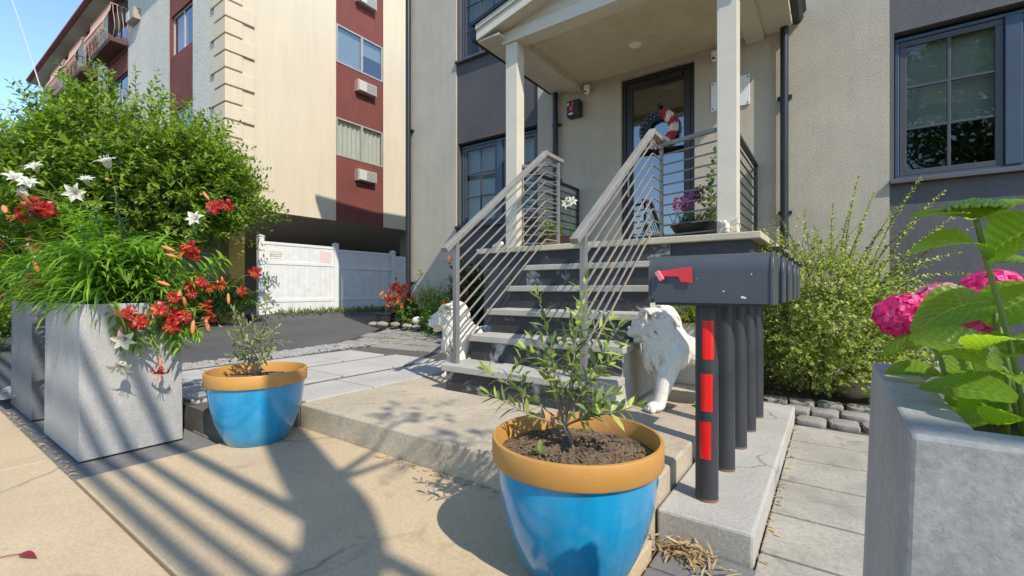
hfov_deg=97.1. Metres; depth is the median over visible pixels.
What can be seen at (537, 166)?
porch railing
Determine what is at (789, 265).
door
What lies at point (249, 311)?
carport floor
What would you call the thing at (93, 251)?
lily plant
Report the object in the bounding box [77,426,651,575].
sidewalk
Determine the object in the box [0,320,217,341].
front lawn
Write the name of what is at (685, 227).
bowl planter
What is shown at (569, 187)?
porch railing
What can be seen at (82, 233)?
lily plant
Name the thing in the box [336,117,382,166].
window
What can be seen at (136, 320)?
lily plant
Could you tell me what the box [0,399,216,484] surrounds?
planting strip
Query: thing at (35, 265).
lily plant
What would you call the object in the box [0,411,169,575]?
sidewalk
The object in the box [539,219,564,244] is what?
trailing plant
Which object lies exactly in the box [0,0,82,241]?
sky
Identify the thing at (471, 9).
window
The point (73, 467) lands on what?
leaf litter
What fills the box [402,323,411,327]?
rock
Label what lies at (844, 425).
edging stone
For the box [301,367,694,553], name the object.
landing
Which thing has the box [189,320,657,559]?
ground
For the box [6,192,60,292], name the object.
lily plant
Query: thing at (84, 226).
lily plant
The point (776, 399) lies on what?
edging stone
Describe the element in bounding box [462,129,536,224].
window
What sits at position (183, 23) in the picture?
window
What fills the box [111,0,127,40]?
window
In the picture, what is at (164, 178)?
round tree
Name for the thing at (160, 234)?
lily plant
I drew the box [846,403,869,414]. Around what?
edging stone
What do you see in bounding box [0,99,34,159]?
cable
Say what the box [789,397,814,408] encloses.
edging stone
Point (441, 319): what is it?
lion statue
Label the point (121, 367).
lily plant
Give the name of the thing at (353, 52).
window
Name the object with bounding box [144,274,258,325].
hedge
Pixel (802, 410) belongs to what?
edging stone
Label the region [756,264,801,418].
mailbox
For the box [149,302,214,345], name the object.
lily plant
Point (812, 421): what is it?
edging stone
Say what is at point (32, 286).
lily plant
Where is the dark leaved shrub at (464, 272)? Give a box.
[440,256,483,325]
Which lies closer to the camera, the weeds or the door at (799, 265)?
the door at (799, 265)
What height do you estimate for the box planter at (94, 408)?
0.910 m
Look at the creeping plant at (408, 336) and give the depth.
6.76 m
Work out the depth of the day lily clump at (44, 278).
2.91 m
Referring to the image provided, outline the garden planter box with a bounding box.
[674,323,694,384]
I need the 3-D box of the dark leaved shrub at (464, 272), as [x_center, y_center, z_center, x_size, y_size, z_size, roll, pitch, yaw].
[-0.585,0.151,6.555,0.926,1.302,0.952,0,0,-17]
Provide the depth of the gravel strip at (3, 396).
3.96 m
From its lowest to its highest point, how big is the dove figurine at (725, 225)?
0.128 m
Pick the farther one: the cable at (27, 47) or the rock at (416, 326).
the cable at (27, 47)
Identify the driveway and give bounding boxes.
[0,315,404,389]
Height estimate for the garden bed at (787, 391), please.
0.130 m
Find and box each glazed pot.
[202,361,306,447]
[492,412,664,575]
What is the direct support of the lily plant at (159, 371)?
in the box planter at (94, 408)
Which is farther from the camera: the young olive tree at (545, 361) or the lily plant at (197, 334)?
the lily plant at (197, 334)
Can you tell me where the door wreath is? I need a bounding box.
[639,103,678,148]
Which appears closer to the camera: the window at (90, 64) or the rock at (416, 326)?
the rock at (416, 326)
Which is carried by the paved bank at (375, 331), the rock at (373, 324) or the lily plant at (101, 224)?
the rock at (373, 324)
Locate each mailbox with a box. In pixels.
[648,246,780,502]
[719,253,788,471]
[735,257,794,449]
[747,261,798,431]
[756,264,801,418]
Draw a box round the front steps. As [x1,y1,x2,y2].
[441,231,778,413]
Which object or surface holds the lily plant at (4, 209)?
on the box planter at (27, 366)
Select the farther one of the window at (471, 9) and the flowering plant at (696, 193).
the window at (471, 9)
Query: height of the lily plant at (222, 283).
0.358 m
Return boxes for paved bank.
[335,329,470,356]
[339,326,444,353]
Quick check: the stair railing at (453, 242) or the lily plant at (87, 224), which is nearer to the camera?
the lily plant at (87, 224)
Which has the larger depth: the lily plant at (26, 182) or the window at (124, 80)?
the window at (124, 80)
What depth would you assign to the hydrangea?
0.52 m
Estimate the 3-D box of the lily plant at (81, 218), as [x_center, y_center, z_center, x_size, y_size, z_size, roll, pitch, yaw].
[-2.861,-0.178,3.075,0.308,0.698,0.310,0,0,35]
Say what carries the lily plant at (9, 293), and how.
in the box planter at (27, 366)
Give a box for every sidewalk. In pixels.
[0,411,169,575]
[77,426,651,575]
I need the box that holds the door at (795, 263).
[793,261,798,299]
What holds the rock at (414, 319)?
on the paved bank at (429, 345)
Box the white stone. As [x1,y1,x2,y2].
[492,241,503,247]
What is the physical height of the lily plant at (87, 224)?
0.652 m
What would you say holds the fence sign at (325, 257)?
attached to the vinyl fence
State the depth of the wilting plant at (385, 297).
7.93 m
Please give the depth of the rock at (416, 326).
7.33 m
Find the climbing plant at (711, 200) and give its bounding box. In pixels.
[697,146,716,220]
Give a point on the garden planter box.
(686, 374)
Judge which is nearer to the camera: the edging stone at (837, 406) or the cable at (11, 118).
the edging stone at (837, 406)
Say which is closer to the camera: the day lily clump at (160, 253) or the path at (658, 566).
the path at (658, 566)
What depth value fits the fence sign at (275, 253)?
11.42 m
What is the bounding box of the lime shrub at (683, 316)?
[673,305,694,326]
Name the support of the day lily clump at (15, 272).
in the box planter at (27, 366)
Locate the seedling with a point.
(540, 446)
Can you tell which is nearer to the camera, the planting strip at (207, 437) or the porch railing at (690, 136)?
the planting strip at (207, 437)
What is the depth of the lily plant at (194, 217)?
3.04 m
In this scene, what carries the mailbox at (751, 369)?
on the mailbox plinth
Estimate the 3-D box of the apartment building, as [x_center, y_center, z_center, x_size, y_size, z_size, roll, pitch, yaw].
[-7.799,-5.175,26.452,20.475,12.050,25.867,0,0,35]
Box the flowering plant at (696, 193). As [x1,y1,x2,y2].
[666,185,716,223]
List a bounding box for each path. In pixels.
[642,542,754,575]
[754,425,868,575]
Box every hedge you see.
[0,237,24,334]
[0,297,11,349]
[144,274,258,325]
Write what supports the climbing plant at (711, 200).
in the bowl planter at (685, 227)
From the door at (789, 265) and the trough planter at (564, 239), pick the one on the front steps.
the trough planter at (564, 239)
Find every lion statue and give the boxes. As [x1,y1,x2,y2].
[428,301,490,378]
[627,305,694,413]
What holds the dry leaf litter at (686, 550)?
on the path at (658, 566)
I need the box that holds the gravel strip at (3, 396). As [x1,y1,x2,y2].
[0,347,362,399]
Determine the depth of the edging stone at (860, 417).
3.56 m
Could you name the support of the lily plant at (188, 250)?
in the box planter at (94, 408)
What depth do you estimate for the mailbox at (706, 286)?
1.98 m
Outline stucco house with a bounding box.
[406,0,1023,379]
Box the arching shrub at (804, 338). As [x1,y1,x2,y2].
[757,175,973,401]
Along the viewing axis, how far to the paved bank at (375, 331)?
7.33 m
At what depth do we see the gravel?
5.91 m
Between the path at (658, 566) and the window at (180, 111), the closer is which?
the path at (658, 566)
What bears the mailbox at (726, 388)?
on the mailbox plinth
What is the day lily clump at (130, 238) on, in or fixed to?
in the box planter at (94, 408)
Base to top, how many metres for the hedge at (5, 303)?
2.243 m
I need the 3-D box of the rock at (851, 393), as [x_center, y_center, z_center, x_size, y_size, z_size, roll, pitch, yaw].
[3.039,0.876,3.975,0.350,0.189,0.217,0,0,35]
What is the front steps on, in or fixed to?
on the landing
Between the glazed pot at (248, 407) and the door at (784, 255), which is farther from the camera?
the glazed pot at (248, 407)
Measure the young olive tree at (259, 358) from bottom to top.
0.703 m
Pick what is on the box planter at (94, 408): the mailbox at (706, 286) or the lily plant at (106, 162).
the lily plant at (106, 162)
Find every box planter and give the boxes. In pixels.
[11,300,45,420]
[44,300,182,461]
[863,363,1023,575]
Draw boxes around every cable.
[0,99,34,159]
[12,0,46,105]
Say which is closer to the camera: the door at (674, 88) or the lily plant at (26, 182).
the lily plant at (26, 182)
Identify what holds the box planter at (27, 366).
on the planting strip at (189, 441)
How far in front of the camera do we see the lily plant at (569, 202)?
5.25 m
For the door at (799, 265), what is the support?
in the mailbox at (759, 362)
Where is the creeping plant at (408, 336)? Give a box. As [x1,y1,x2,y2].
[380,331,436,338]
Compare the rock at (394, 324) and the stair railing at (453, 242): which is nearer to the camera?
the stair railing at (453, 242)
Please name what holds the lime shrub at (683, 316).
in the garden planter box
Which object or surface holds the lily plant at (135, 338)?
in the box planter at (94, 408)
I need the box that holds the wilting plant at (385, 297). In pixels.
[380,291,393,312]
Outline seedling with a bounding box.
[527,439,553,453]
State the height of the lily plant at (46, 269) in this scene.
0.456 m
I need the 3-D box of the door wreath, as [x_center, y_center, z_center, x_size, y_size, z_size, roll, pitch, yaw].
[1.912,-2.124,5.895,0.520,0.608,0.089,0,0,35]
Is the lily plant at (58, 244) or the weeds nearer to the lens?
the lily plant at (58, 244)
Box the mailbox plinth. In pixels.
[658,402,794,569]
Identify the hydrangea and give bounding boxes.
[871,197,1023,436]
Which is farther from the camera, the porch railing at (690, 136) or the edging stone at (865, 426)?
the porch railing at (690, 136)
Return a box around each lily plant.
[0,205,43,296]
[0,279,35,311]
[2,161,94,242]
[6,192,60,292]
[12,262,59,315]
[14,177,75,258]
[19,260,65,309]
[26,248,70,308]
[38,243,90,305]
[60,183,109,300]
[62,210,103,275]
[66,214,99,247]
[71,224,90,251]
[72,223,97,242]
[72,248,131,303]
[80,214,132,299]
[86,207,127,302]
[93,155,133,299]
[94,298,181,349]
[103,326,132,374]
[113,313,154,357]
[115,217,144,302]
[115,239,168,306]
[131,239,201,302]
[137,291,189,326]
[142,279,214,313]
[143,232,176,300]
[143,326,169,380]
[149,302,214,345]
[150,267,205,311]
[151,316,193,357]
[153,191,234,298]
[153,211,203,298]
[159,249,232,315]
[162,296,217,334]
[180,267,261,307]
[561,196,577,234]
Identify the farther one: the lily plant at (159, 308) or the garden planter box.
the garden planter box
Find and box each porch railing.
[522,162,555,245]
[524,170,578,245]
[662,127,716,236]
[740,134,757,230]
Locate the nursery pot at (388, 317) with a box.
[374,312,394,325]
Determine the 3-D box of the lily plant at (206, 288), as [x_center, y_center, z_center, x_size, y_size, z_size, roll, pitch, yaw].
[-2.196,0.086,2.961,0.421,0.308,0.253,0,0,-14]
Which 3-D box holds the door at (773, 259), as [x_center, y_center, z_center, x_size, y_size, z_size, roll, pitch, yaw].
[1.094,-0.054,1.872,0.030,0.242,0.185,0,0,35]
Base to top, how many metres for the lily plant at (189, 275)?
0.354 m
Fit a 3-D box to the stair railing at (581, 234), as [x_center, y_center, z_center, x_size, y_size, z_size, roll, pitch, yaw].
[0.967,-0.445,3.758,0.062,2.127,1.951,0,0,35]
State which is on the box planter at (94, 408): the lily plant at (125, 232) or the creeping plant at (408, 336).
the lily plant at (125, 232)
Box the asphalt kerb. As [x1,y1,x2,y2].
[245,309,395,322]
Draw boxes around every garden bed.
[764,372,869,435]
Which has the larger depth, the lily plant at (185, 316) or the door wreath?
the door wreath
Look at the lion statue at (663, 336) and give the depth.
3.09 m
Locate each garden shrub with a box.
[402,279,464,319]
[416,297,449,335]
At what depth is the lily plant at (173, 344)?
2.90 m
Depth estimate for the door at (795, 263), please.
2.80 m
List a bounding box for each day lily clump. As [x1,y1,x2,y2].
[0,231,150,331]
[0,232,76,320]
[18,238,166,332]
[80,232,207,303]
[95,224,185,302]
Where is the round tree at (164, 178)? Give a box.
[0,55,293,303]
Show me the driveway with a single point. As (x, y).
(303, 333)
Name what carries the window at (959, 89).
in the stucco house
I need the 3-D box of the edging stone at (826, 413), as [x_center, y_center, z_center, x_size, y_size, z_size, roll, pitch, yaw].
[2.568,1.023,3.711,0.191,0.050,0.195,0,0,36]
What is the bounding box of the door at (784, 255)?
[781,253,788,302]
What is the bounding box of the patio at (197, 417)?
[182,347,446,442]
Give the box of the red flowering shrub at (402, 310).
[384,276,422,327]
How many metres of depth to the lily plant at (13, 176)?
3.42 m
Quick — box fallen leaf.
[0,550,35,557]
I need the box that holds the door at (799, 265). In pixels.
[796,264,801,298]
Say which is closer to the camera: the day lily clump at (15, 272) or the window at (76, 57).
the day lily clump at (15, 272)
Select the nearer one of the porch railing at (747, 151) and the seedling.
the seedling
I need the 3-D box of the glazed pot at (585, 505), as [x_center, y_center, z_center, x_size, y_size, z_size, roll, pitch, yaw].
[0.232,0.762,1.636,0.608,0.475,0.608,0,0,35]
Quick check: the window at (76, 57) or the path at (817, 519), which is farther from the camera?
the window at (76, 57)
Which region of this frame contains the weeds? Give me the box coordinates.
[268,304,399,314]
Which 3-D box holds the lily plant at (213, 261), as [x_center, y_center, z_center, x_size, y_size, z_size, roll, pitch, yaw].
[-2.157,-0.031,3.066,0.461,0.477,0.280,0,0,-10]
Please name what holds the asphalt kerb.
on the ground at (654, 555)
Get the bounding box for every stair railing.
[441,150,563,363]
[570,128,666,379]
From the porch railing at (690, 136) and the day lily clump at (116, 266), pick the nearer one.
the day lily clump at (116, 266)
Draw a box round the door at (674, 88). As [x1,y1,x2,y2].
[623,62,694,239]
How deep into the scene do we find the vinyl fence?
12.53 m
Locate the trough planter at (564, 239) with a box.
[534,235,571,244]
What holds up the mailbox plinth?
on the ground at (654, 555)
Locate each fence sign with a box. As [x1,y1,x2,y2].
[268,247,282,260]
[320,251,330,262]
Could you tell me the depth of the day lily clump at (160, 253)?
2.95 m
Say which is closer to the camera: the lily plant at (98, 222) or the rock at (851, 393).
the lily plant at (98, 222)
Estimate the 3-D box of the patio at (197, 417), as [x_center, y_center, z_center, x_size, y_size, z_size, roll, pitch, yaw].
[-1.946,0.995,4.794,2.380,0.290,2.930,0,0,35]
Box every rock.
[368,322,376,326]
[376,321,387,326]
[390,322,399,326]
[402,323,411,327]
[412,316,421,324]
[412,325,421,328]
[833,377,870,398]
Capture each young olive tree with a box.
[219,271,290,375]
[476,266,648,447]
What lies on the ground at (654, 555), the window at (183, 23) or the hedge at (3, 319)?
the hedge at (3, 319)
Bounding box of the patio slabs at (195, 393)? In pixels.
[182,350,470,403]
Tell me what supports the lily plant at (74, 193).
on the box planter at (94, 408)
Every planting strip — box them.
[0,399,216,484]
[193,430,221,443]
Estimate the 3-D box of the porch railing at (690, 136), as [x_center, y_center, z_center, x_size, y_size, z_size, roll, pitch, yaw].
[1.666,-0.980,4.259,0.045,0.926,0.543,0,0,-38]
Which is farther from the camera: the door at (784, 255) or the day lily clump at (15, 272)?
the day lily clump at (15, 272)
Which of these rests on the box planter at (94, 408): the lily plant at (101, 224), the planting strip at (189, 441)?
the lily plant at (101, 224)
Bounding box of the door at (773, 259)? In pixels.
[770,246,780,305]
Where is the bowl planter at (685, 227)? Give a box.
[670,221,716,235]
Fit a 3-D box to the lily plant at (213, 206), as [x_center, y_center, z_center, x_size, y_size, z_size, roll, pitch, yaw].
[-2.205,-0.243,3.060,0.565,0.831,0.190,0,0,-9]
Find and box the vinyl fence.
[256,234,405,314]
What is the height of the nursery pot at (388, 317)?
0.230 m
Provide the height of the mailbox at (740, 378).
1.115 m
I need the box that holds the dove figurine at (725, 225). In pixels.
[717,217,740,232]
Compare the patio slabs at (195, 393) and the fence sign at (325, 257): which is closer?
the patio slabs at (195, 393)
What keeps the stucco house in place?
on the ground at (654, 555)
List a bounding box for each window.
[68,50,77,85]
[89,33,97,68]
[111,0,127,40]
[114,72,127,123]
[174,1,192,54]
[175,102,192,127]
[336,23,382,82]
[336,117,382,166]
[462,0,499,57]
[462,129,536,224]
[894,9,1023,178]
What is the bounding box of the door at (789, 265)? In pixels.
[787,257,794,300]
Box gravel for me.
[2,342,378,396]
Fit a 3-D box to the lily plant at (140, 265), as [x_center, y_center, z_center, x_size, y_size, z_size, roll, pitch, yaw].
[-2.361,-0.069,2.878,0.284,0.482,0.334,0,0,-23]
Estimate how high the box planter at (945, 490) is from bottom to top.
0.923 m
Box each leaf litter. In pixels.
[4,399,859,573]
[650,532,739,575]
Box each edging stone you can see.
[764,395,787,404]
[786,404,810,415]
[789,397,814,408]
[797,415,826,428]
[811,407,838,419]
[817,400,843,412]
[829,418,860,432]
[841,410,869,423]
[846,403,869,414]
[862,422,868,433]
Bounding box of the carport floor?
[194,308,256,321]
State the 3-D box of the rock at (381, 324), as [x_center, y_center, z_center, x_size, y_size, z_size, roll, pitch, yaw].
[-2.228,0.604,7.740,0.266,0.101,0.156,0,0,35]
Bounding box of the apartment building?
[26,0,405,323]
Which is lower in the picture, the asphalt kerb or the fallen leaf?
the fallen leaf
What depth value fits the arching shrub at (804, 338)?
3.95 m

